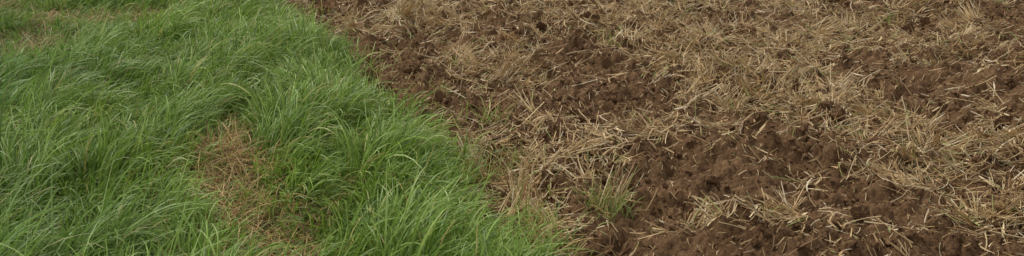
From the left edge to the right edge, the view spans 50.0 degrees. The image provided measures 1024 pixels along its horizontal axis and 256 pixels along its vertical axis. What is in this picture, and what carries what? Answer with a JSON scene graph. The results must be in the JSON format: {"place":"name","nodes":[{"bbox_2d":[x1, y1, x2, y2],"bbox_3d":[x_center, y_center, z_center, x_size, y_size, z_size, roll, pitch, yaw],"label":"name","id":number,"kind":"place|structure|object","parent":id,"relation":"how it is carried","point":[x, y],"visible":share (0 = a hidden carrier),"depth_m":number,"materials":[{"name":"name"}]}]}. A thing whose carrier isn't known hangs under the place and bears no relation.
{"place":"outdoors","nodes":[
{"label":"outdoors","id":0,"kind":"place"},
{"bbox_2d":[0,0,600,255],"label":"meadow grass","id":1,"kind":"structure","parent":0,"point":[106,134],"depth_m":5.09,"materials":[{"name":"green plant"}]},
{"bbox_2d":[7,0,1023,255],"bbox_3d":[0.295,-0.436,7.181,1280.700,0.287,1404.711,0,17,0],"label":"field ground","id":2,"kind":"structure","parent":0,"point":[725,170],"depth_m":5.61,"materials":[{"name":"soil"}]},
{"bbox_2d":[0,0,587,255],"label":"dead grass thatch","id":3,"kind":"object","parent":2,"relation":"on","point":[235,146],"visible":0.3,"depth_m":4.99,"materials":[{"name":"beige plant"}]},
{"bbox_2d":[265,0,914,255],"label":"volunteer seedlings","id":4,"kind":"object","parent":2,"relation":"on","point":[614,205],"visible":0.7,"depth_m":4.77,"materials":[{"name":"green plant"}]},
{"bbox_2d":[283,0,1023,255],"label":"straw stubble","id":5,"kind":"object","parent":2,"relation":"on","point":[404,11],"visible":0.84,"depth_m":6.25,"materials":[{"name":"beige plant"}]}
]}

